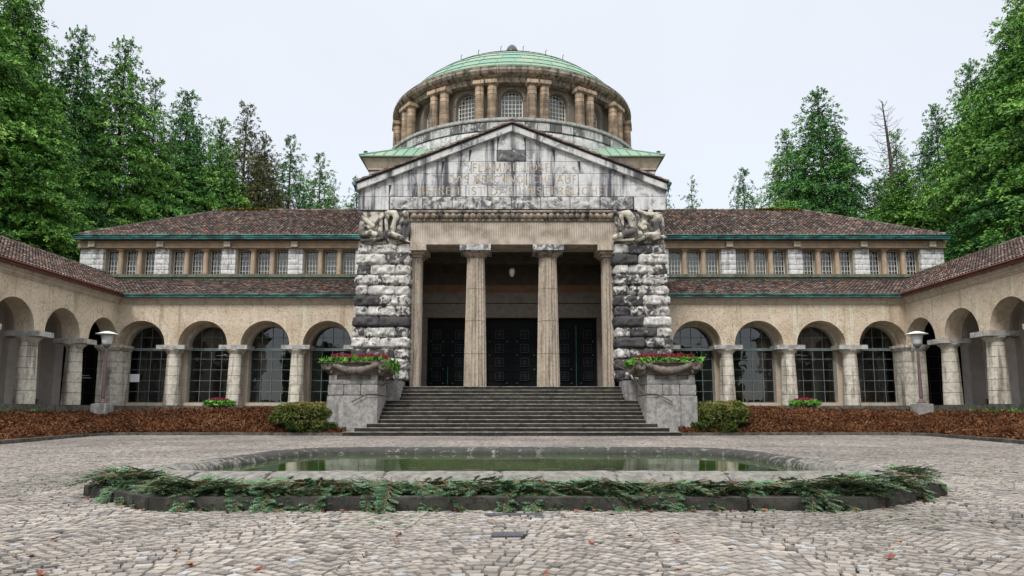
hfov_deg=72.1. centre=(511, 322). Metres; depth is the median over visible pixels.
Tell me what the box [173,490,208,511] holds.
fir bough
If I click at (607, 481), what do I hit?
fir bough
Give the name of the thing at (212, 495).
fir bough
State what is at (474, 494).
fir bough
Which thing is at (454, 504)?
fir bough
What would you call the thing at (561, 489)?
fir bough
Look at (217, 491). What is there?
fir bough
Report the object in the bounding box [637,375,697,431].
stone pedestal
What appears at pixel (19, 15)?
conifer tree
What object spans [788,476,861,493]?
fir bough
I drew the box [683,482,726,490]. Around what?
fir bough
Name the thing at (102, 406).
lamp post
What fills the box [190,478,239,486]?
fir bough
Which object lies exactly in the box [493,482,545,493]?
fir bough
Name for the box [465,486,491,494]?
fir bough
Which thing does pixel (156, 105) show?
conifer tree
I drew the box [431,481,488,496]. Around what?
fir bough
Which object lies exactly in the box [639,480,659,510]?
fir bough
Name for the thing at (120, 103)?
conifer tree
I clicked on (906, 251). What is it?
window
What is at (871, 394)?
bench
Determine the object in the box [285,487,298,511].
fir bough
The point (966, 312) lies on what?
arcade wing
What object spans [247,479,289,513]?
fir bough
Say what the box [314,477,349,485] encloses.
fir bough
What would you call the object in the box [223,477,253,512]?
fir bough
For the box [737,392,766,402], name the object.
bench
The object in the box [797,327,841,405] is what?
arched window
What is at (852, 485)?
fir bough
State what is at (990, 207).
conifer tree
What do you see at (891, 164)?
dead tree
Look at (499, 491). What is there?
fir bough
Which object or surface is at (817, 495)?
fir bough
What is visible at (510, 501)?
fir bough
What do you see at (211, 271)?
window
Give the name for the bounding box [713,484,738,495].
fir bough
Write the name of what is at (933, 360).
glazed door
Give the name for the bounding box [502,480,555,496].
fir bough
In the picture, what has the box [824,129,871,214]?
conifer tree
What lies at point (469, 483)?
fir bough
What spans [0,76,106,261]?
conifer tree
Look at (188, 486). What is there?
fir bough
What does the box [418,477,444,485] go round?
fir bough
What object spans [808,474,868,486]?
fir bough
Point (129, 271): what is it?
window
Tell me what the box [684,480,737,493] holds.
fir bough
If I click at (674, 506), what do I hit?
fir bough
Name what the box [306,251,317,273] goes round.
window
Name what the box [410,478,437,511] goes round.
fir bough
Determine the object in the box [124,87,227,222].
conifer tree
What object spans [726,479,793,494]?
fir bough
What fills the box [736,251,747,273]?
window
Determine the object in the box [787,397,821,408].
plant bowl
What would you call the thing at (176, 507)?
fir bough
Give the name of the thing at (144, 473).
fir bough
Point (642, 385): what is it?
handrail
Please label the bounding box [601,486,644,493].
fir bough
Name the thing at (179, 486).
fir bough
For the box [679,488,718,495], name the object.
fir bough
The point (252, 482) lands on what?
fir bough
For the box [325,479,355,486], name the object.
fir bough
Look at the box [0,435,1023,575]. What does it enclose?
paving
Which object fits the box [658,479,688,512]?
fir bough
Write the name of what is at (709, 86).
sky
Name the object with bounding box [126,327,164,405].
arched window
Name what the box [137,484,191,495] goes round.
fir bough
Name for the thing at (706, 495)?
fir bough
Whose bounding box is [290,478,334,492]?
fir bough
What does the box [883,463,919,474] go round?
fir bough
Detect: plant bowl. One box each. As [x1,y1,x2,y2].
[202,397,236,408]
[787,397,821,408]
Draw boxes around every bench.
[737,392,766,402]
[798,392,810,396]
[826,392,834,402]
[862,392,883,402]
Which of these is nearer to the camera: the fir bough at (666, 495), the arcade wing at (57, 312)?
the fir bough at (666, 495)
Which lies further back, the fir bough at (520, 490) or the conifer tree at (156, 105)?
the conifer tree at (156, 105)
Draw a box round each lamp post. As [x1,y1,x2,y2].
[90,331,118,413]
[905,331,933,414]
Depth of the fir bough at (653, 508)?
7.27 m
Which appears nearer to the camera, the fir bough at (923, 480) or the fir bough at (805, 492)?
the fir bough at (805, 492)
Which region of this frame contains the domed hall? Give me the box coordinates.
[345,45,678,399]
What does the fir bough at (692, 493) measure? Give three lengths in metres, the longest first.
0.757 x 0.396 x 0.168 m
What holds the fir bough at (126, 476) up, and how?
on the pool basin
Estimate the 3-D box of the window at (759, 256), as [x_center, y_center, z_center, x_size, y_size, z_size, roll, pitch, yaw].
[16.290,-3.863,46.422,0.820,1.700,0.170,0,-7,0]
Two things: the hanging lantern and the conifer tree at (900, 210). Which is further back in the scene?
the conifer tree at (900, 210)
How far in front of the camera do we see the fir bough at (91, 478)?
8.26 m
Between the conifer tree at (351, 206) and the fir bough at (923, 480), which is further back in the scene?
the conifer tree at (351, 206)
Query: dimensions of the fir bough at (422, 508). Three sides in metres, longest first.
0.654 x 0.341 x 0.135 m
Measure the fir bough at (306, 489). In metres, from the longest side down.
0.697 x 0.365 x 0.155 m
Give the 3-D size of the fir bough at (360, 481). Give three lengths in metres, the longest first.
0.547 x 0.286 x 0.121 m
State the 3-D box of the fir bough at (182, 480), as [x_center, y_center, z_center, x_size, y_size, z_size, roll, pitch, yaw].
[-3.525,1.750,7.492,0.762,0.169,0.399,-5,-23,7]
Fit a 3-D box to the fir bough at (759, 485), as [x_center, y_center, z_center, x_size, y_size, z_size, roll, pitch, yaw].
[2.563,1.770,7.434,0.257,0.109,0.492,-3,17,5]
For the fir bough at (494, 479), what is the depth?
7.58 m
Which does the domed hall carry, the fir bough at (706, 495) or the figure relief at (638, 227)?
the figure relief at (638, 227)
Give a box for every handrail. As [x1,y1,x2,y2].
[351,363,410,402]
[613,363,672,402]
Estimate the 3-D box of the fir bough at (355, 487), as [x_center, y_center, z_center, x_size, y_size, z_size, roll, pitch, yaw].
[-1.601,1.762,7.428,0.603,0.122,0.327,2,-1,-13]
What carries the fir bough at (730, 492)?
in the pool basin
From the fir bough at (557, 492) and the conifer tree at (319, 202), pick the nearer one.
the fir bough at (557, 492)
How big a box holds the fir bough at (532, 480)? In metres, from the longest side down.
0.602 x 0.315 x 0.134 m
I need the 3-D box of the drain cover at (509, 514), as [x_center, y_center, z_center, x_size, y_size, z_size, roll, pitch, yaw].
[0.020,1.902,6.935,0.560,0.030,0.160,0,-7,0]
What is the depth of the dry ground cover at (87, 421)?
31.61 m
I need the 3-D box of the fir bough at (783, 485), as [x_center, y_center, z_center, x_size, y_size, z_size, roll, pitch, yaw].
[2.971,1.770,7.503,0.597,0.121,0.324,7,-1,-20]
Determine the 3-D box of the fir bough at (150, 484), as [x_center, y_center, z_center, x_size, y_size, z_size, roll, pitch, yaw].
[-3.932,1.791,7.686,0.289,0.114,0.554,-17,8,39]
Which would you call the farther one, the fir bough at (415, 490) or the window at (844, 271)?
the window at (844, 271)
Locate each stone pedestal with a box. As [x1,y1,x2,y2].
[326,375,386,431]
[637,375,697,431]
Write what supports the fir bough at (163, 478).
on the fir bough
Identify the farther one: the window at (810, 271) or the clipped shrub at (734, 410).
the window at (810, 271)
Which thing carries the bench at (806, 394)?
on the side hall at (779, 307)
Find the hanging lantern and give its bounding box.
[509,265,514,276]
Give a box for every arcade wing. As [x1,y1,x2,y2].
[0,236,123,412]
[900,236,1023,412]
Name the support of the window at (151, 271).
in the side hall at (248, 307)
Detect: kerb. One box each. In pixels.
[0,432,341,443]
[682,432,1023,444]
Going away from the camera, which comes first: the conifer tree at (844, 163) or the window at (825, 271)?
the window at (825, 271)
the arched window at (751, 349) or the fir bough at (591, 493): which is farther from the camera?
the arched window at (751, 349)
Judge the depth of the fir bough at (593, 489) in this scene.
7.37 m
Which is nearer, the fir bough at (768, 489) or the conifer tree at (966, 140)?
the fir bough at (768, 489)
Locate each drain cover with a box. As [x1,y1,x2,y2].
[485,513,542,516]
[491,532,522,539]
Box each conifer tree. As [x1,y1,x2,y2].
[0,0,87,255]
[0,0,102,261]
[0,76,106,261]
[35,35,189,254]
[44,24,145,257]
[73,76,202,253]
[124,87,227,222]
[137,140,226,220]
[170,117,256,215]
[215,99,283,207]
[238,134,291,208]
[270,134,319,208]
[300,152,343,208]
[322,177,347,208]
[342,176,357,208]
[666,189,674,208]
[679,175,701,208]
[729,167,763,208]
[754,128,820,209]
[765,85,885,220]
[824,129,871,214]
[861,176,890,218]
[865,168,964,261]
[872,127,920,213]
[902,103,967,251]
[910,0,1023,253]
[914,58,990,260]
[937,0,1023,256]
[943,97,1023,261]
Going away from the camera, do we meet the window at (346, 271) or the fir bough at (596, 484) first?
the fir bough at (596, 484)
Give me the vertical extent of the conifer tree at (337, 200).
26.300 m
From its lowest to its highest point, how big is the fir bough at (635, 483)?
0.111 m
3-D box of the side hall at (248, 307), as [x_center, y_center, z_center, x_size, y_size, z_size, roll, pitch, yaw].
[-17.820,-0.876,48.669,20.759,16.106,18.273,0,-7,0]
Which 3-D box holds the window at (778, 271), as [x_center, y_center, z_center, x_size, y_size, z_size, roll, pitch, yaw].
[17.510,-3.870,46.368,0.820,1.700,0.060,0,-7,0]
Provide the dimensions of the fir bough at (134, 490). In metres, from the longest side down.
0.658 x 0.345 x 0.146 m
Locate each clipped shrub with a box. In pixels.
[268,401,337,432]
[690,399,750,432]
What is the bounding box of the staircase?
[342,386,681,435]
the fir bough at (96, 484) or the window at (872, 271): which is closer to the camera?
the fir bough at (96, 484)
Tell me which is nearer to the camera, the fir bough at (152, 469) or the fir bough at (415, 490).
the fir bough at (415, 490)
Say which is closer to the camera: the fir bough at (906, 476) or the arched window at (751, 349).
the fir bough at (906, 476)
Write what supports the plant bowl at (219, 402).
on the terrace
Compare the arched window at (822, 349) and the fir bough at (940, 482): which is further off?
the arched window at (822, 349)
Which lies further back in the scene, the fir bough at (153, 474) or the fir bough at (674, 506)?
the fir bough at (153, 474)
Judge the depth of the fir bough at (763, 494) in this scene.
7.40 m
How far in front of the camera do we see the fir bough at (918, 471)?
8.42 m
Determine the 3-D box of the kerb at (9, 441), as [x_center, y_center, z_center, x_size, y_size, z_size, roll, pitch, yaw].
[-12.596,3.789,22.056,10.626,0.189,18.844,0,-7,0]
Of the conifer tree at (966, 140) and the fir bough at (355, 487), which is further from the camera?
the conifer tree at (966, 140)
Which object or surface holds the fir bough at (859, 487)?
in the pool basin
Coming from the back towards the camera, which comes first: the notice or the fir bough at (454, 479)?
the notice
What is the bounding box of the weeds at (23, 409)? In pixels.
[0,407,55,412]
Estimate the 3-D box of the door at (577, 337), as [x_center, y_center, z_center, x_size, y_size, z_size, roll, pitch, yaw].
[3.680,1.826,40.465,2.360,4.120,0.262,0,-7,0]
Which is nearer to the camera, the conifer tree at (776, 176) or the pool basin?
the pool basin
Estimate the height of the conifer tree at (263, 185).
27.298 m
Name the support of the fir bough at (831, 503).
in the pool basin
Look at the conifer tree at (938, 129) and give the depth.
61.31 m
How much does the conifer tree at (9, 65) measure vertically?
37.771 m
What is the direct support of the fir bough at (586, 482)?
on the fir bough at (557, 484)
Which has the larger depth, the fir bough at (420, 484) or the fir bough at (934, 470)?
the fir bough at (934, 470)
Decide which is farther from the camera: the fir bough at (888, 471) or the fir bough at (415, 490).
the fir bough at (888, 471)
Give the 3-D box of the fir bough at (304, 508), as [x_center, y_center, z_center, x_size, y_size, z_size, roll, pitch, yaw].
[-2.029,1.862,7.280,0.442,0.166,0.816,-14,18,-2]
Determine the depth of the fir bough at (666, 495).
7.29 m
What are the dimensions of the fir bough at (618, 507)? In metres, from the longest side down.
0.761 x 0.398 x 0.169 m
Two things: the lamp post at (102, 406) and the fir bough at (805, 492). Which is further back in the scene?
the lamp post at (102, 406)
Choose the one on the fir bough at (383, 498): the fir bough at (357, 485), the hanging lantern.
the fir bough at (357, 485)
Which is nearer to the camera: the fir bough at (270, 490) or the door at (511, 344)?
the fir bough at (270, 490)
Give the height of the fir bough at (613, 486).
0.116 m
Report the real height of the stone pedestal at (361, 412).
2.674 m
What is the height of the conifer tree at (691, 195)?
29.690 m
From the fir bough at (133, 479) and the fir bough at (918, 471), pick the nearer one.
the fir bough at (133, 479)
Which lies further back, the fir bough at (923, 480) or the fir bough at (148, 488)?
the fir bough at (923, 480)
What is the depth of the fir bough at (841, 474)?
7.67 m
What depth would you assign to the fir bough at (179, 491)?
7.34 m
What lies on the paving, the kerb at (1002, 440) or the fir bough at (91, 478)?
the kerb at (1002, 440)
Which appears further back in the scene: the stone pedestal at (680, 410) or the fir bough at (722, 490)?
the stone pedestal at (680, 410)
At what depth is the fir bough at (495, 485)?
7.42 m
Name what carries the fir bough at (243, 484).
on the fir bough
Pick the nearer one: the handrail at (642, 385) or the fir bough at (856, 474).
the fir bough at (856, 474)
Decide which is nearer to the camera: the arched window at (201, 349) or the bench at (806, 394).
the arched window at (201, 349)
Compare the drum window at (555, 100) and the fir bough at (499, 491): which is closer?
the fir bough at (499, 491)
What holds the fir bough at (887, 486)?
on the pool basin
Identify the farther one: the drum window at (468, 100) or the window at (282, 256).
the drum window at (468, 100)
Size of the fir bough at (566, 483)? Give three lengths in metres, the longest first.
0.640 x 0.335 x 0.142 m
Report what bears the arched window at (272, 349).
in the side hall at (248, 307)
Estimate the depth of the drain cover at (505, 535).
5.73 m
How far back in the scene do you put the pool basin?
7.95 m
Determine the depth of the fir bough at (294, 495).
7.38 m
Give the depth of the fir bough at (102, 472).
8.63 m
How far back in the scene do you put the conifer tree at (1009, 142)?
47.97 m
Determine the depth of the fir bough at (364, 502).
7.32 m
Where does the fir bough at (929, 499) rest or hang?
in the pool basin
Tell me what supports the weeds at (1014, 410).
on the terrace
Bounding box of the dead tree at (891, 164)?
[861,100,929,223]
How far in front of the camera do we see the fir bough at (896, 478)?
7.93 m
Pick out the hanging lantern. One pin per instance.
(511, 271)
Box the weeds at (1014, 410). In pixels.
[967,408,1023,412]
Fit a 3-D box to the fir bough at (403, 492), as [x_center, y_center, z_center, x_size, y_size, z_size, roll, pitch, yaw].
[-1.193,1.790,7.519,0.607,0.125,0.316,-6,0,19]
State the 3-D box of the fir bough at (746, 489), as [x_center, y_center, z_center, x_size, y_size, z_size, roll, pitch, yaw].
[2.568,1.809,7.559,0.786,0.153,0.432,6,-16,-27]
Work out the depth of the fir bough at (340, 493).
7.44 m
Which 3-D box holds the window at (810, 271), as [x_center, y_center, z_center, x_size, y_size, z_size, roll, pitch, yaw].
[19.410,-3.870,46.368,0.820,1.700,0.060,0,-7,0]
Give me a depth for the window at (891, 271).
46.37 m
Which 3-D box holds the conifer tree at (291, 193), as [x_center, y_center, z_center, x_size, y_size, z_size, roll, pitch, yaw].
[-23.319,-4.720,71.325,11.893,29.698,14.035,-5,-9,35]
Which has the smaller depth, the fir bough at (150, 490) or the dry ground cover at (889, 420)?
the fir bough at (150, 490)
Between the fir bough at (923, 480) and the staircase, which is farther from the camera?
the staircase
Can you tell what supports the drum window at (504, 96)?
in the domed hall
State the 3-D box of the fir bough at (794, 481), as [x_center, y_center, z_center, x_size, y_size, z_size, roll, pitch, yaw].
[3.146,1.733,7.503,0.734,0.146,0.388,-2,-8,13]
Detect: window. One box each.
[108,251,118,273]
[126,251,137,273]
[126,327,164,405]
[145,251,154,273]
[173,251,183,273]
[182,327,226,405]
[192,251,202,273]
[210,251,221,273]
[239,251,250,273]
[244,327,288,405]
[258,251,269,273]
[276,251,287,273]
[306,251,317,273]
[310,327,349,401]
[324,251,336,273]
[343,251,354,273]
[459,96,474,120]
[501,93,522,116]
[549,96,564,120]
[669,251,680,273]
[674,327,713,401]
[687,251,699,273]
[706,251,717,273]
[735,327,779,405]
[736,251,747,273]
[754,251,765,273]
[773,251,784,273]
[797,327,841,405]
[802,251,813,273]
[821,251,831,273]
[840,251,850,273]
[859,327,897,405]
[869,251,878,273]
[886,251,897,273]
[905,251,915,273]
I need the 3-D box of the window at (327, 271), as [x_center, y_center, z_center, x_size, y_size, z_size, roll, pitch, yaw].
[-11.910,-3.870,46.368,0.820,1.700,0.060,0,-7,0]
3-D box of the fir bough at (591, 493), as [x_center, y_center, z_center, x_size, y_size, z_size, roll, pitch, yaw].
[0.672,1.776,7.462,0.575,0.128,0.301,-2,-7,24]
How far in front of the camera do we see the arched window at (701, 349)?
40.91 m
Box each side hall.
[73,207,360,409]
[663,207,950,410]
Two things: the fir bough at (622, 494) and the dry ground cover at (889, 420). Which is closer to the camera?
the fir bough at (622, 494)
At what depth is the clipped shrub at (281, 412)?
30.99 m
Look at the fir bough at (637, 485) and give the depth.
7.44 m
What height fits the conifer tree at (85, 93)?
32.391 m
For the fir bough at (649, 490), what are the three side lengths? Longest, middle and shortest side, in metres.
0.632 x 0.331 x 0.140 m
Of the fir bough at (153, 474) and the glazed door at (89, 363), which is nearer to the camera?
the fir bough at (153, 474)
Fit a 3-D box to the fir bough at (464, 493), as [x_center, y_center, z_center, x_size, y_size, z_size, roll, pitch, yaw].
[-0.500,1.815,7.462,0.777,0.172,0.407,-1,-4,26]
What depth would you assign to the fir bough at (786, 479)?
7.74 m
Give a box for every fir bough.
[65,470,114,486]
[77,465,133,480]
[86,465,142,484]
[86,477,119,489]
[88,470,134,484]
[95,471,148,503]
[97,467,141,484]
[110,470,157,478]
[111,477,147,487]
[111,480,154,505]
[114,471,142,489]
[118,468,170,479]
[125,469,177,478]
[130,468,154,477]
[130,473,174,500]
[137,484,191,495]
[142,474,190,487]
[142,480,165,493]
[145,475,181,494]
[154,476,213,493]
[155,482,190,493]
[157,478,197,488]
[160,487,203,495]
[168,479,207,513]
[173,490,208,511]
[184,481,251,493]
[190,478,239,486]
[192,490,227,512]
[195,473,233,486]
[205,477,243,495]
[209,493,241,511]
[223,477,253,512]
[226,476,303,496]
[246,480,304,498]
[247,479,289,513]
[251,477,284,511]
[274,485,304,509]
[283,484,332,496]
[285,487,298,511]
[288,475,335,489]
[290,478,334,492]
[296,481,332,513]
[310,481,349,511]
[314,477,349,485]
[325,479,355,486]
[335,483,373,496]
[336,482,378,493]
[338,482,375,492]
[351,477,377,485]
[359,477,386,511]
[369,477,406,513]
[374,486,404,511]
[379,479,425,490]
[388,484,411,510]
[392,482,425,494]
[396,487,441,494]
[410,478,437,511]
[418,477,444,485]
[418,483,439,511]
[423,476,465,484]
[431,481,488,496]
[433,478,489,493]
[436,480,468,511]
[436,488,488,502]
[446,480,498,493]
[459,484,488,510]
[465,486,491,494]
[474,475,517,485]
[476,484,518,495]
[479,483,517,489]
[492,484,520,512]
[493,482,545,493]
[494,483,525,512]
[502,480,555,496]
[511,477,535,507]
[514,476,559,484]
[521,478,552,512]
[533,481,579,491]
[534,478,568,511]
[550,485,582,494]
[551,480,591,491]
[557,483,596,495]
[561,477,598,491]
[567,478,621,487]
[570,478,592,487]
[571,485,602,511]
[583,485,617,495]
[583,486,649,506]
[585,477,627,486]
[592,480,641,492]
[594,482,633,511]
[601,477,634,509]
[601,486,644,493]
[607,481,648,491]
[609,480,647,490]
[629,478,659,510]
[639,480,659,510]
[642,481,673,510]
[645,482,689,489]
[647,479,684,512]
[650,490,689,496]
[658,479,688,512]
[658,479,711,494]
[675,480,712,487]
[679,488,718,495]
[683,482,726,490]
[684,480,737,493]
[684,491,697,510]
[688,493,702,510]
[694,484,725,512]
[699,486,746,495]
[708,482,748,496]
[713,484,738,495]
[725,479,756,510]
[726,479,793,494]
[726,483,768,495]
[733,484,775,511]
[743,478,764,495]
[743,486,798,496]
[753,485,786,493]
[762,489,794,495]
[768,477,798,484]
[768,481,801,491]
[772,478,839,490]
[781,487,830,495]
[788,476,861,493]
[793,481,827,512]
[800,477,842,513]
[804,478,838,512]
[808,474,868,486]
[820,473,846,480]
[824,484,843,510]
[825,483,875,495]
[825,483,880,491]
[829,477,882,493]
[830,481,888,490]
[834,471,894,485]
[834,483,861,510]
[842,487,907,502]
[845,475,902,489]
[854,474,892,491]
[865,479,910,491]
[871,469,904,473]
[882,475,910,482]
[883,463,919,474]
[883,476,926,489]
[885,466,943,478]
[889,472,928,478]
[890,485,915,493]
[901,465,944,474]
[901,465,952,491]
[903,477,936,502]
[909,474,930,484]
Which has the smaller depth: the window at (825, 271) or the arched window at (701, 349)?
the arched window at (701, 349)
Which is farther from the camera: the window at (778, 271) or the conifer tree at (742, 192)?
the conifer tree at (742, 192)
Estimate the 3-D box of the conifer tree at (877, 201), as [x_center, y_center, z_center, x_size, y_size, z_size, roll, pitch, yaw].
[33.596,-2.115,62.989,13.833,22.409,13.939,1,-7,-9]
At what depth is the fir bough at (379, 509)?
7.33 m
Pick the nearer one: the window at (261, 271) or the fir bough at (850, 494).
the fir bough at (850, 494)
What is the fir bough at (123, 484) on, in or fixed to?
on the pool basin
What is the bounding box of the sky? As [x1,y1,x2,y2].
[0,0,1020,215]
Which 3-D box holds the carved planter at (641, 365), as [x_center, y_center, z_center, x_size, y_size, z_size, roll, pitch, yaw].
[6.945,1.965,32.451,3.457,1.029,3.009,0,-7,0]
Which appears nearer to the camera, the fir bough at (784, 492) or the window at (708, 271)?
the fir bough at (784, 492)
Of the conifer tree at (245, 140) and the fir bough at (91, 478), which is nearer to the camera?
the fir bough at (91, 478)
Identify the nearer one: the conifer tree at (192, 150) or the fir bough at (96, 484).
the fir bough at (96, 484)
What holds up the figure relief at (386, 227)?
attached to the domed hall
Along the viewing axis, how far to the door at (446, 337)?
40.42 m
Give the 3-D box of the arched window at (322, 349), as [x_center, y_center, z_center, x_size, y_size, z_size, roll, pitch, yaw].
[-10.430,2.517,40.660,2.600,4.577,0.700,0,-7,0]
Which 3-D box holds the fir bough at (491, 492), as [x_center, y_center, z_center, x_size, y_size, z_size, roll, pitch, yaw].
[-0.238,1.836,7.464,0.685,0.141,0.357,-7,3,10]
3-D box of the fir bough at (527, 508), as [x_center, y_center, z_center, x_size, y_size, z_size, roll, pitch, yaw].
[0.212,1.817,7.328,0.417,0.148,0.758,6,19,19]
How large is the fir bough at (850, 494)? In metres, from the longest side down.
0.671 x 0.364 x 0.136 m
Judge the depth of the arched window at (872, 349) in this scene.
40.78 m
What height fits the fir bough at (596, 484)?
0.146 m
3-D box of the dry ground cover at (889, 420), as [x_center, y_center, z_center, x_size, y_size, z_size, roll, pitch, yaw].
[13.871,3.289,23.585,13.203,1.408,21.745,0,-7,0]
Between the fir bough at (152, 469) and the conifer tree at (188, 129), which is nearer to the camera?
the fir bough at (152, 469)
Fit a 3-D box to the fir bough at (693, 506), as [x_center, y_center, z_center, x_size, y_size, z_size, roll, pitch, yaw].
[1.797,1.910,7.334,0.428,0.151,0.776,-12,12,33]
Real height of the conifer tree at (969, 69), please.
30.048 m
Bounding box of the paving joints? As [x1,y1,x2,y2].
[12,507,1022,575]
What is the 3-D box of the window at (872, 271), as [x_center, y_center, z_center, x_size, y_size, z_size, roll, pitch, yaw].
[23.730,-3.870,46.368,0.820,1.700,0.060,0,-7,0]
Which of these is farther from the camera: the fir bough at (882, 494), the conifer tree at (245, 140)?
the conifer tree at (245, 140)
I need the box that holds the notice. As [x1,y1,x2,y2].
[129,374,139,381]
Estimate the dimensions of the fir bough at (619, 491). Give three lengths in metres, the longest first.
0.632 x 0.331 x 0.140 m
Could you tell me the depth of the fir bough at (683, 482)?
7.39 m
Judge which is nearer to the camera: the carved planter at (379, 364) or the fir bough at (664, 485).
the fir bough at (664, 485)
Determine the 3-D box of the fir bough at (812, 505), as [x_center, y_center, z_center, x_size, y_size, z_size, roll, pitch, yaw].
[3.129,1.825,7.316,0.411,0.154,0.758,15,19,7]
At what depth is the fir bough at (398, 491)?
7.42 m
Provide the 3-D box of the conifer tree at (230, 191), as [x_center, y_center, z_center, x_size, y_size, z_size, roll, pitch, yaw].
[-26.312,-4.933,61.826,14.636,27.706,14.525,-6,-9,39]
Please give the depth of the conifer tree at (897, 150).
64.29 m
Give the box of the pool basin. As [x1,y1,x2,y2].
[83,447,947,512]
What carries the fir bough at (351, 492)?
on the pool basin
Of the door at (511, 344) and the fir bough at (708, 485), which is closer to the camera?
the fir bough at (708, 485)
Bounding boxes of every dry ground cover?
[0,405,345,438]
[678,405,1023,439]
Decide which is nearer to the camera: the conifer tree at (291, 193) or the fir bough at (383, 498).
the fir bough at (383, 498)
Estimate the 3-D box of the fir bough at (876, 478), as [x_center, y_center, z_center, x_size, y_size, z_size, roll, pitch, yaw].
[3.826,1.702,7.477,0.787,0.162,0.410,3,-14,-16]
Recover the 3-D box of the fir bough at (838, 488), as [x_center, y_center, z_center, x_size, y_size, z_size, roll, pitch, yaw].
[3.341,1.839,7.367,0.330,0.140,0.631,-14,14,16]
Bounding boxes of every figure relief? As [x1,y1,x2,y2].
[358,210,410,244]
[612,209,667,244]
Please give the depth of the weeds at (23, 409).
31.35 m
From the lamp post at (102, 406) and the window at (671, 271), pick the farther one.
the window at (671, 271)
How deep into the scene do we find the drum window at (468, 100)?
47.19 m
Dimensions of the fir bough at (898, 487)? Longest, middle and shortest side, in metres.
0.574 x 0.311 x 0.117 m
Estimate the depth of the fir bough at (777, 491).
7.40 m
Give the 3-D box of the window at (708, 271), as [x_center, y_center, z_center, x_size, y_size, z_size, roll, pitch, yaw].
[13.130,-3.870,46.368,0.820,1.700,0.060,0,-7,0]
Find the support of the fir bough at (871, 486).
in the pool basin
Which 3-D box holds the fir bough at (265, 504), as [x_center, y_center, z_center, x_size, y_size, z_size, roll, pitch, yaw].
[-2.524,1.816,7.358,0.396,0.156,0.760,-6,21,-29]
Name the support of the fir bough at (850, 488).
in the pool basin
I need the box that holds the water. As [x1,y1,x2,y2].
[208,454,811,471]
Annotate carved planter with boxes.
[319,352,399,376]
[624,352,704,376]
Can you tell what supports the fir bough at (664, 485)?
in the pool basin
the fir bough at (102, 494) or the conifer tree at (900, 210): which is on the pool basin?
the fir bough at (102, 494)
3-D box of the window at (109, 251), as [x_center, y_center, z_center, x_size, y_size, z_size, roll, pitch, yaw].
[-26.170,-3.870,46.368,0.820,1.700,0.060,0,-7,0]
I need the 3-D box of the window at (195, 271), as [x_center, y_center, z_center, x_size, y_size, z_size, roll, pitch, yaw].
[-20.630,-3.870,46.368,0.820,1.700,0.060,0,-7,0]
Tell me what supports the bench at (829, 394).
on the side hall at (779, 307)
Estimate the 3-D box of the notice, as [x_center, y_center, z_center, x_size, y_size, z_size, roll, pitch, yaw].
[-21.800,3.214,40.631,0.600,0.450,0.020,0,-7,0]
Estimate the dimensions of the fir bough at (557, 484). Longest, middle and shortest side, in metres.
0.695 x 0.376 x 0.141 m
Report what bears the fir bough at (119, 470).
on the pool basin
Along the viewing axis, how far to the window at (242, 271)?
46.37 m
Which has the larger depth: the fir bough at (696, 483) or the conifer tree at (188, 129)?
the conifer tree at (188, 129)
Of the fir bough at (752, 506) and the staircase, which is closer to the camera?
the fir bough at (752, 506)
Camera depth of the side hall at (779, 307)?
44.42 m
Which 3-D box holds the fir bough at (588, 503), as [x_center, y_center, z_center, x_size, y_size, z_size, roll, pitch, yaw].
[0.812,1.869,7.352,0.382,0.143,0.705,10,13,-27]
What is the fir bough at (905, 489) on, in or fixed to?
in the pool basin
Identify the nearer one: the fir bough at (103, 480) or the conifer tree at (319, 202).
the fir bough at (103, 480)
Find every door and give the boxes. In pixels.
[59,322,100,404]
[427,319,464,385]
[486,319,537,385]
[558,319,596,385]
[923,322,964,404]
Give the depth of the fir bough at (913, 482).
8.02 m
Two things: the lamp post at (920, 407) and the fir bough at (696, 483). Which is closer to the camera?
the fir bough at (696, 483)
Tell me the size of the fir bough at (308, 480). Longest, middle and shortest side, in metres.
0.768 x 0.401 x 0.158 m
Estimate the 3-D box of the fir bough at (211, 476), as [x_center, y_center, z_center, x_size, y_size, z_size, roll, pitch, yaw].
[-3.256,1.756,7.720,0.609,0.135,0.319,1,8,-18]
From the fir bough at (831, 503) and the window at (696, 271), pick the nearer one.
the fir bough at (831, 503)
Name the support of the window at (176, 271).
in the side hall at (248, 307)
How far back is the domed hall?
36.19 m
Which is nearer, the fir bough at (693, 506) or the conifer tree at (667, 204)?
the fir bough at (693, 506)
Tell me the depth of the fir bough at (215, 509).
7.21 m
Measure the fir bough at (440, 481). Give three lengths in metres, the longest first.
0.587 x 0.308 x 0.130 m
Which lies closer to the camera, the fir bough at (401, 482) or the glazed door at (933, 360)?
the fir bough at (401, 482)
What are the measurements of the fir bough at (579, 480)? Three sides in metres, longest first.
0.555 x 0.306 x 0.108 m
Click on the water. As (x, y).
(510, 462)
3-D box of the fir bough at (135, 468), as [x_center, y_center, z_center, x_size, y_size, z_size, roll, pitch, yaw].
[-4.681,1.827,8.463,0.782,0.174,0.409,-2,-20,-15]
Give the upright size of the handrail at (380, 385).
1.980 m

